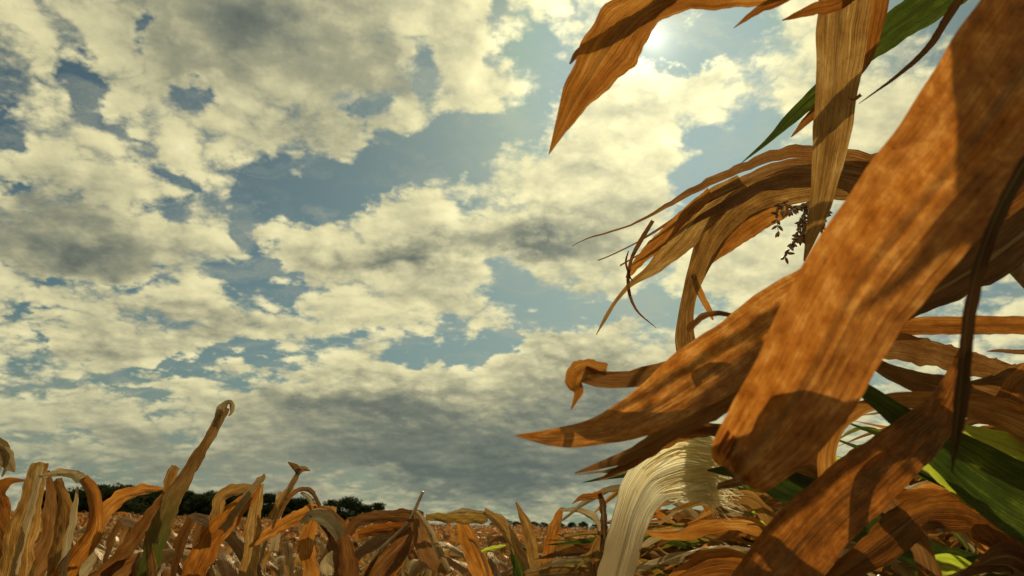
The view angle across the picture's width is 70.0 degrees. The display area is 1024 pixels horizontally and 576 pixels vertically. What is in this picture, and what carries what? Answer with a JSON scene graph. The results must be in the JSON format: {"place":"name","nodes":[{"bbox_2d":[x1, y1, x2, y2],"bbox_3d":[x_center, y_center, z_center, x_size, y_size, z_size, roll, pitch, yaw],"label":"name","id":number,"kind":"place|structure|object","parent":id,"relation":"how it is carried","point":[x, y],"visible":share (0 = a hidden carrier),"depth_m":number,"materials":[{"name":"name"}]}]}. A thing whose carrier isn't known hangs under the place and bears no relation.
{"place":"outdoors","nodes":[
{"label":"outdoors","id":0,"kind":"place"},
{"bbox_2d":[10,509,608,575],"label":"maize field","id":1,"kind":"structure","parent":0,"point":[449,534],"depth_m":12.68,"materials":[{"name":"brown plant"}]},
{"bbox_2d":[0,0,1023,529],"label":"sky","id":2,"kind":"structure","parent":0,"point":[352,226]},
{"bbox_3d":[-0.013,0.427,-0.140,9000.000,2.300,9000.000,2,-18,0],"label":"ground","id":3,"kind":"structure","parent":0,"visible":0},
{"bbox_2d":[0,437,15,476],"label":"maize plant","id":4,"kind":"object","parent":3,"relation":"on","point":[7,461],"visible":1,"depth_m":1.10,"materials":[{"name":"brown plant"}]},
{"bbox_2d":[0,462,56,575],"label":"maize plant","id":5,"kind":"object","parent":3,"relation":"on","point":[21,554],"visible":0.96,"depth_m":1.23,"materials":[{"name":"brown plant"}]},
{"bbox_2d":[41,490,45,510],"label":"tree","id":6,"kind":"object","parent":3,"relation":"on","point":[43,501],"visible":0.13,"depth_m":168.69,"materials":[{"name":"green plant"}]},
{"bbox_2d":[39,468,104,575],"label":"maize plant","id":7,"kind":"object","parent":3,"relation":"on","point":[66,557],"visible":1,"depth_m":1.15,"materials":[{"name":"brown plant"}]},
{"bbox_2d":[56,487,87,514],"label":"tree","id":8,"kind":"object","parent":3,"relation":"on","point":[73,491],"visible":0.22,"depth_m":162.30,"materials":[{"name":"green plant"}]},
{"bbox_2d":[35,536,110,575],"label":"maize plant","id":9,"kind":"object","parent":3,"relation":"on","point":[93,560],"visible":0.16,"depth_m":2.20,"materials":[{"name":"brown plant"}]},
{"bbox_2d":[69,487,103,512],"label":"tree","id":10,"kind":"object","parent":3,"relation":"on","point":[83,504],"visible":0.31,"depth_m":162.13,"materials":[{"name":"green plant"}]},
{"bbox_2d":[73,527,108,574],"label":"maize plant","id":11,"kind":"object","parent":3,"relation":"on","point":[80,531],"visible":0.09,"depth_m":5.10,"materials":[{"name":"brown plant"}]},
{"bbox_2d":[80,483,113,508],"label":"tree","id":12,"kind":"object","parent":3,"relation":"on","point":[102,487],"visible":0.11,"depth_m":166.96,"materials":[{"name":"green plant"}]},
{"bbox_2d":[82,552,162,575],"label":"maize plant","id":13,"kind":"object","parent":3,"relation":"on","point":[130,565],"visible":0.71,"depth_m":1.38,"materials":[{"name":"brown plant"}]},
{"bbox_2d":[101,482,149,517],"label":"tree","id":14,"kind":"object","parent":3,"relation":"on","point":[131,506],"visible":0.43,"depth_m":165.63,"materials":[{"name":"green plant"}]},
{"bbox_2d":[95,531,174,555],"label":"maize plant","id":15,"kind":"object","parent":3,"relation":"on","point":[99,546],"visible":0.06,"depth_m":4.46,"materials":[{"name":"brown plant"}]},
{"bbox_2d":[132,490,162,511],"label":"tree","id":16,"kind":"object","parent":3,"relation":"on","point":[152,495],"visible":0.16,"depth_m":181.89,"materials":[{"name":"green plant"}]},
{"bbox_2d":[135,537,175,551],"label":"maize plant","id":17,"kind":"object","parent":3,"relation":"on","point":[170,540],"visible":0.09,"depth_m":4.83,"materials":[{"name":"brown plant"}]},
{"bbox_2d":[132,550,183,566],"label":"maize plant","id":18,"kind":"object","parent":3,"relation":"on","point":[137,551],"visible":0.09,"depth_m":4.11,"materials":[{"name":"brown plant"}]},
{"bbox_2d":[103,517,217,575],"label":"maize plant","id":19,"kind":"object","parent":3,"relation":"on","point":[128,525],"visible":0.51,"depth_m":2.10,"materials":[{"name":"brown plant"}]},
{"bbox_2d":[90,400,234,575],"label":"maize plant","id":20,"kind":"object","parent":3,"relation":"on","point":[152,525],"visible":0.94,"depth_m":1.30,"materials":[{"name":"brown plant"}]},
{"bbox_2d":[159,566,178,575],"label":"maize plant","id":21,"kind":"object","parent":3,"relation":"on","point":[166,571],"visible":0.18,"depth_m":2.22,"materials":[{"name":"brown plant"}]},
{"bbox_2d":[148,493,190,517],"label":"tree","id":22,"kind":"object","parent":3,"relation":"on","point":[179,514],"visible":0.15,"depth_m":174.96,"materials":[{"name":"green plant"}]},
{"bbox_2d":[165,543,191,566],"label":"maize plant","id":23,"kind":"object","parent":3,"relation":"on","point":[188,546],"visible":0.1,"depth_m":3.68,"materials":[{"name":"brown plant"}]},
{"bbox_2d":[161,548,209,572],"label":"maize plant","id":24,"kind":"object","parent":3,"relation":"on","point":[168,554],"visible":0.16,"depth_m":2.01,"materials":[{"name":"brown plant"}]},
{"bbox_2d":[180,490,199,514],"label":"tree","id":25,"kind":"object","parent":3,"relation":"on","point":[191,497],"visible":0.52,"depth_m":176.55,"materials":[{"name":"green plant"}]},
{"bbox_2d":[173,548,218,575],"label":"maize plant","id":26,"kind":"object","parent":3,"relation":"on","point":[187,550],"visible":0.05,"depth_m":2.64,"materials":[{"name":"brown plant"}]},
{"bbox_2d":[189,493,207,514],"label":"tree","id":27,"kind":"object","parent":3,"relation":"on","point":[201,511],"visible":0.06,"depth_m":184.52,"materials":[{"name":"green plant"}]},
{"bbox_2d":[191,490,216,515],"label":"tree","id":28,"kind":"object","parent":3,"relation":"on","point":[204,500],"visible":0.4,"depth_m":179.64,"materials":[{"name":"green plant"}]},
{"bbox_2d":[171,513,265,575],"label":"maize plant","id":29,"kind":"object","parent":3,"relation":"on","point":[234,539],"visible":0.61,"depth_m":1.63,"materials":[{"name":"brown plant"}]},
{"bbox_2d":[208,551,237,575],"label":"maize plant","id":30,"kind":"object","parent":3,"relation":"on","point":[223,561],"visible":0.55,"depth_m":2.35,"materials":[{"name":"brown plant"}]},
{"bbox_2d":[206,495,239,512],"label":"tree","id":31,"kind":"object","parent":3,"relation":"on","point":[230,499],"visible":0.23,"depth_m":176.80,"materials":[{"name":"green plant"}]},
{"bbox_2d":[181,474,265,575],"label":"maize plant","id":32,"kind":"object","parent":3,"relation":"on","point":[220,527],"visible":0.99,"depth_m":1.50,"materials":[{"name":"brown plant"}]},
{"bbox_2d":[215,556,239,568],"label":"maize plant","id":33,"kind":"object","parent":3,"relation":"on","point":[236,562],"visible":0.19,"depth_m":3.10,"materials":[{"name":"beige plant"}]},
{"bbox_2d":[229,492,264,517],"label":"tree","id":34,"kind":"object","parent":3,"relation":"on","point":[246,513],"visible":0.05,"depth_m":181.49,"materials":[{"name":"green plant"}]},
{"bbox_2d":[226,546,275,575],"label":"maize plant","id":35,"kind":"object","parent":3,"relation":"on","point":[229,551],"visible":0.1,"depth_m":4.89,"materials":[{"name":"brown plant"}]},
{"bbox_2d":[241,496,268,519],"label":"tree","id":36,"kind":"object","parent":3,"relation":"on","point":[264,501],"visible":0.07,"depth_m":187.06,"materials":[{"name":"green plant"}]},
{"bbox_2d":[260,492,287,521],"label":"tree","id":37,"kind":"object","parent":3,"relation":"on","point":[270,498],"visible":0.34,"depth_m":188.27,"materials":[{"name":"green plant"}]},
{"bbox_2d":[266,561,284,575],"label":"maize plant","id":38,"kind":"object","parent":3,"relation":"on","point":[272,567],"visible":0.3,"depth_m":3.70,"materials":[{"name":"beige plant"}]},
{"bbox_2d":[273,556,284,565],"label":"maize plant","id":39,"kind":"object","parent":3,"relation":"on","point":[279,559],"visible":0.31,"depth_m":5.34,"materials":[{"name":"brown plant"}]},
{"bbox_2d":[273,502,295,516],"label":"tree","id":40,"kind":"object","parent":3,"relation":"on","point":[289,507],"visible":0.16,"depth_m":194.17,"materials":[{"name":"green plant"}]},
{"bbox_2d":[259,462,310,563],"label":"maize plant","id":41,"kind":"object","parent":3,"relation":"on","point":[281,497],"visible":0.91,"depth_m":1.60,"materials":[{"name":"brown plant"}]},
{"bbox_2d":[280,553,298,575],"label":"maize plant","id":42,"kind":"object","parent":3,"relation":"on","point":[282,571],"visible":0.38,"depth_m":3.54,"materials":[{"name":"brown plant"}]},
{"bbox_2d":[261,542,321,575],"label":"maize plant","id":43,"kind":"object","parent":3,"relation":"on","point":[288,559],"visible":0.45,"depth_m":2.68,"materials":[{"name":"brown plant"}]},
{"bbox_2d":[260,537,322,574],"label":"maize plant","id":44,"kind":"object","parent":3,"relation":"on","point":[296,547],"visible":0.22,"depth_m":4.09,"materials":[{"name":"brown plant"}]},
{"bbox_2d":[283,496,306,517],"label":"tree","id":45,"kind":"object","parent":3,"relation":"on","point":[296,501],"visible":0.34,"depth_m":194.46,"materials":[{"name":"green plant"}]},
{"bbox_2d":[249,487,358,575],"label":"maize plant","id":46,"kind":"object","parent":3,"relation":"on","point":[311,516],"visible":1,"depth_m":1.44,"materials":[{"name":"brown plant"}]},
{"bbox_2d":[295,498,315,510],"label":"tree","id":47,"kind":"object","parent":3,"relation":"on","point":[304,502],"visible":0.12,"depth_m":193.78,"materials":[{"name":"green plant"}]},
{"bbox_2d":[282,536,366,569],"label":"maize plant","id":48,"kind":"object","parent":3,"relation":"on","point":[364,557],"visible":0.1,"depth_m":4.10,"materials":[{"name":"brown plant"}]},
{"bbox_2d":[322,499,343,512],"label":"tree","id":49,"kind":"object","parent":3,"relation":"on","point":[329,503],"visible":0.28,"depth_m":186.19,"materials":[{"name":"green plant"}]},
{"bbox_2d":[316,540,354,575],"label":"maize plant","id":50,"kind":"object","parent":3,"relation":"on","point":[326,566],"visible":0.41,"depth_m":2.33,"materials":[{"name":"brown plant"}]},
{"bbox_2d":[316,536,367,569],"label":"maize plant","id":51,"kind":"object","parent":3,"relation":"on","point":[324,547],"visible":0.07,"depth_m":5.18,"materials":[{"name":"brown plant"}]},
{"bbox_2d":[291,532,405,575],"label":"maize plant","id":52,"kind":"object","parent":3,"relation":"on","point":[372,543],"visible":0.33,"depth_m":2.14,"materials":[{"name":"brown plant"}]},
{"bbox_2d":[331,496,369,521],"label":"tree","id":53,"kind":"object","parent":3,"relation":"on","point":[349,503],"visible":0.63,"depth_m":185.10,"materials":[{"name":"green plant"}]},
{"bbox_2d":[296,526,410,572],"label":"maize plant","id":54,"kind":"object","parent":3,"relation":"on","point":[370,555],"visible":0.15,"depth_m":3.72,"materials":[{"name":"brown plant"}]},
{"bbox_2d":[353,541,361,568],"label":"maize plant","id":55,"kind":"object","parent":3,"relation":"on","point":[356,544],"visible":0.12,"depth_m":5.47,"materials":[{"name":"brown plant"}]},
{"bbox_2d":[349,504,368,519],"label":"tree","id":56,"kind":"object","parent":3,"relation":"on","point":[362,510],"visible":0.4,"depth_m":186.98,"materials":[{"name":"green plant"}]},
{"bbox_2d":[318,555,424,575],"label":"maize plant","id":57,"kind":"object","parent":3,"relation":"on","point":[363,562],"visible":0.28,"depth_m":2.62,"materials":[{"name":"brown plant"}]},
{"bbox_2d":[364,502,384,512],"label":"tree","id":58,"kind":"object","parent":3,"relation":"on","point":[378,506],"visible":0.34,"depth_m":187.50,"materials":[{"name":"green plant"}]},
{"bbox_2d":[346,491,450,575],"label":"maize plant","id":59,"kind":"object","parent":3,"relation":"on","point":[413,529],"visible":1,"depth_m":1.40,"materials":[{"name":"brown plant"}]},
{"bbox_2d":[359,561,456,575],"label":"maize plant","id":60,"kind":"object","parent":3,"relation":"on","point":[453,570],"visible":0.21,"depth_m":3.15,"materials":[{"name":"brown plant"}]},
{"bbox_2d":[397,559,424,575],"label":"maize plant","id":61,"kind":"object","parent":3,"relation":"on","point":[409,564],"visible":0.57,"depth_m":2.73,"materials":[{"name":"brown plant"}]},
{"bbox_2d":[405,549,418,575],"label":"maize plant","id":62,"kind":"object","parent":3,"relation":"on","point":[413,555],"visible":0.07,"depth_m":3.88,"materials":[{"name":"brown plant"}]},
{"bbox_2d":[359,555,471,575],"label":"maize plant","id":63,"kind":"object","parent":3,"relation":"on","point":[461,566],"visible":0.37,"depth_m":1.66,"materials":[{"name":"brown plant"}]},
{"bbox_2d":[408,548,449,575],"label":"maize plant","id":64,"kind":"object","parent":3,"relation":"on","point":[419,566],"visible":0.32,"depth_m":2.13,"materials":[{"name":"brown plant"}]},
{"bbox_2d":[446,545,484,558],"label":"maize plant","id":65,"kind":"object","parent":3,"relation":"on","point":[459,548],"visible":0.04,"depth_m":2.76,"materials":[{"name":"brown plant"}]},
{"bbox_2d":[425,541,529,575],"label":"maize plant","id":66,"kind":"object","parent":3,"relation":"on","point":[454,551],"visible":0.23,"depth_m":2.48,"materials":[{"name":"brown plant"}]},
{"bbox_2d":[425,508,531,575],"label":"maize plant","id":67,"kind":"object","parent":3,"relation":"on","point":[474,553],"visible":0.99,"depth_m":1.45,"materials":[{"name":"brown plant"}]},
{"bbox_2d":[454,555,511,575],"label":"maize plant","id":68,"kind":"object","parent":3,"relation":"on","point":[497,557],"visible":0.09,"depth_m":4.40,"materials":[{"name":"beige plant"}]},
{"bbox_2d":[486,552,500,575],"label":"maize plant","id":69,"kind":"object","parent":3,"relation":"on","point":[492,562],"visible":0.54,"depth_m":2.08,"materials":[{"name":"beige plant"}]},
{"bbox_2d":[492,545,511,566],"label":"maize plant","id":70,"kind":"object","parent":3,"relation":"on","point":[501,558],"visible":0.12,"depth_m":3.48,"materials":[{"name":"brown plant"}]},
{"bbox_2d":[497,559,512,575],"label":"maize plant","id":71,"kind":"object","parent":3,"relation":"on","point":[503,566],"visible":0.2,"depth_m":3.22,"materials":[{"name":"brown plant"}]},
{"bbox_2d":[462,535,572,566],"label":"maize plant","id":72,"kind":"object","parent":3,"relation":"on","point":[499,538],"visible":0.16,"depth_m":2.99,"materials":[{"name":"brown plant"}]},
{"bbox_2d":[495,542,573,566],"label":"maize plant","id":73,"kind":"object","parent":3,"relation":"on","point":[558,548],"visible":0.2,"depth_m":2.71,"materials":[{"name":"brown plant"}]},
{"bbox_2d":[538,522,548,528],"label":"tree","id":74,"kind":"object","parent":3,"relation":"on","point":[543,524],"visible":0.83,"depth_m":455.37,"materials":[{"name":"green plant"}]},
{"bbox_2d":[511,502,600,575],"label":"maize plant","id":75,"kind":"object","parent":3,"relation":"on","point":[531,545],"visible":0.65,"depth_m":1.50,"materials":[{"name":"brown plant"}]},
{"bbox_2d":[566,522,576,528],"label":"tree","id":76,"kind":"object","parent":3,"relation":"on","point":[571,525],"visible":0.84,"depth_m":445.98,"materials":[{"name":"green plant"}]},
{"bbox_2d":[577,521,588,529],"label":"tree","id":77,"kind":"object","parent":3,"relation":"on","point":[582,524],"visible":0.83,"depth_m":439.97,"materials":[{"name":"green plant"}]},
{"bbox_2d":[572,490,607,575],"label":"maize plant","id":78,"kind":"object","parent":3,"relation":"on","point":[597,547],"visible":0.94,"depth_m":1.35,"materials":[{"name":"brown plant"}]},
{"bbox_2d":[540,559,681,574],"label":"maize plant","id":79,"kind":"object","parent":3,"relation":"on","point":[661,567],"visible":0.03,"depth_m":1.77,"materials":[{"name":"brown plant"}]},
{"bbox_2d":[521,490,762,575],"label":"maize plant","id":80,"kind":"object","parent":3,"relation":"on","point":[571,555],"visible":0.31,"depth_m":1.44,"materials":[{"name":"brown plant"}]},
{"bbox_2d":[548,484,762,575],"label":"maize plant","id":81,"kind":"object","parent":3,"relation":"on","point":[692,513],"visible":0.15,"depth_m":1.45,"materials":[{"name":"brown plant"}]},
{"bbox_2d":[541,508,781,574],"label":"maize plant","id":82,"kind":"object","parent":3,"relation":"on","point":[659,515],"visible":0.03,"depth_m":1.81,"materials":[{"name":"brown plant"}]},
{"bbox_2d":[583,470,750,546],"bbox_3d":[0.501,1.310,1.656,0.760,1.773,0.231,2,-18,0],"label":"maize plant","id":83,"kind":"object","parent":3,"relation":"on","point":[681,517],"visible":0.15,"depth_m":1.87,"materials":[{"name":"brown plant"}]},
{"bbox_2d":[597,436,742,575],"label":"frayed maize plant","id":84,"kind":"object","parent":3,"relation":"on","point":[649,487],"visible":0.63,"depth_m":0.90,"materials":[{"name":"beige plant"}]},
{"bbox_2d":[646,490,775,575],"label":"maize plant","id":85,"kind":"object","parent":3,"relation":"on","point":[719,561],"visible":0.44,"depth_m":0.95,"materials":[{"name":"brown plant"}]},
{"bbox_2d":[576,423,855,556],"bbox_3d":[0.235,0.969,0.545,0.407,1.713,0.078,12,-21,-28],"label":"maize plant","id":86,"kind":"object","parent":3,"relation":"on","point":[809,469],"visible":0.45,"depth_m":0.75,"materials":[{"name":"brown plant"}]},
{"bbox_2d":[662,490,772,545],"bbox_3d":[0.682,1.313,1.755,0.760,1.838,0.222,3,-18,-5],"label":"maize plant","id":87,"kind":"object","parent":3,"relation":"on","point":[666,503],"depth_m":1.98,"materials":[{"name":"brown plant"}]},
{"bbox_2d":[603,503,838,574],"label":"maize plant","id":88,"kind":"object","parent":3,"relation":"on","point":[733,538],"visible":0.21,"depth_m":1.24,"materials":[{"name":"brown plant"}]},
{"bbox_2d":[548,0,967,260],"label":"maize plant","id":89,"kind":"object","parent":3,"relation":"on","point":[854,38],"visible":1,"depth_m":0.84,"materials":[{"name":"brown plant"}]},
{"bbox_2d":[679,485,855,542],"bbox_3d":[0.475,1.155,1.077,0.489,1.704,0.199,5,-18,-10],"label":"maize plant","id":90,"kind":"object","parent":3,"relation":"on","point":[769,501],"visible":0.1,"depth_m":1.29,"materials":[{"name":"brown plant"}]},
{"bbox_2d":[516,0,1023,491],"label":"maize plant","id":91,"kind":"object","parent":3,"relation":"on","point":[781,371],"visible":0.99,"depth_m":0.45,"materials":[{"name":"brown plant"}]},
{"bbox_2d":[565,144,1015,409],"bbox_3d":[0.548,0.486,0.905,1.019,2.873,0.629,2,-18,0],"label":"maize plant","id":92,"kind":"object","parent":3,"relation":"on","point":[711,225],"visible":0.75,"depth_m":1.25,"materials":[{"name":"brown plant"}]},
{"bbox_2d":[739,521,882,575],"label":"maize plant","id":93,"kind":"object","parent":3,"relation":"on","point":[869,574],"visible":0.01,"depth_m":1.07,"materials":[{"name":"brown plant"}]},
{"bbox_2d":[731,350,958,575],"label":"maize plant","id":94,"kind":"object","parent":3,"relation":"on","point":[815,527],"visible":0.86,"depth_m":0.62,"materials":[{"name":"brown plant"}]},
{"bbox_2d":[747,508,947,575],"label":"maize plant","id":95,"kind":"object","parent":3,"relation":"on","point":[839,557],"visible":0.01,"depth_m":1.46,"materials":[{"name":"brown plant"}]},
{"bbox_2d":[707,361,1023,575],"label":"maize plant","id":96,"kind":"object","parent":3,"relation":"on","point":[985,479],"visible":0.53,"depth_m":0.72,"materials":[{"name":"green plant"}]},
{"bbox_2d":[841,426,915,484],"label":"maize plant","id":97,"kind":"object","parent":3,"relation":"on","point":[853,430],"visible":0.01,"depth_m":1.70,"materials":[{"name":"brown plant"}]},
{"bbox_2d":[837,428,977,550],"bbox_3d":[1.063,1.233,1.641,0.776,1.942,0.270,3,-18,-5],"label":"maize plant","id":98,"kind":"object","parent":3,"relation":"on","point":[868,434],"visible":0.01,"depth_m":1.87,"materials":[{"name":"brown plant"}]},
{"bbox_2d":[840,484,977,575],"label":"maize plant","id":99,"kind":"object","parent":3,"relation":"on","point":[964,540],"visible":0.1,"depth_m":1.06,"materials":[{"name":"brown plant"}]},
{"bbox_2d":[844,498,977,575],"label":"maize plant","id":100,"kind":"object","parent":3,"relation":"on","point":[928,562],"visible":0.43,"depth_m":0.74,"materials":[{"name":"green plant"}]},
{"bbox_2d":[873,528,973,575],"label":"maize plant","id":101,"kind":"object","parent":3,"relation":"on","point":[959,544],"visible":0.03,"depth_m":1.38,"materials":[{"name":"brown plant"}]},
{"bbox_2d":[825,488,1023,575],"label":"maize plant","id":102,"kind":"object","parent":3,"relation":"on","point":[911,519],"visible":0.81,"depth_m":0.72,"materials":[{"name":"brown plant"}]},
{"bbox_2d":[855,408,998,480],"bbox_3d":[1.201,1.187,1.542,0.875,1.975,0.273,4,-18,-6],"label":"maize plant","id":103,"kind":"object","parent":3,"relation":"on","point":[971,422],"visible":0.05,"depth_m":1.73,"materials":[{"name":"brown plant"}]},
{"bbox_2d":[876,480,988,570],"bbox_3d":[0.600,1.083,0.815,0.380,1.684,0.095,10,-20,-23],"label":"maize plant","id":104,"kind":"object","parent":3,"relation":"on","point":[981,548],"visible":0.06,"depth_m":1.03,"materials":[{"name":"brown plant"}]},
{"bbox_2d":[928,532,980,553],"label":"maize plant","id":105,"kind":"object","parent":3,"relation":"on","point":[947,536],"visible":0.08,"depth_m":1.17,"materials":[{"name":"brown plant"}]},
{"bbox_2d":[901,155,1023,473],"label":"maize plant","id":106,"kind":"object","parent":3,"relation":"on","point":[994,253],"visible":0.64,"depth_m":0.75,"materials":[{"name":"brown plant"}]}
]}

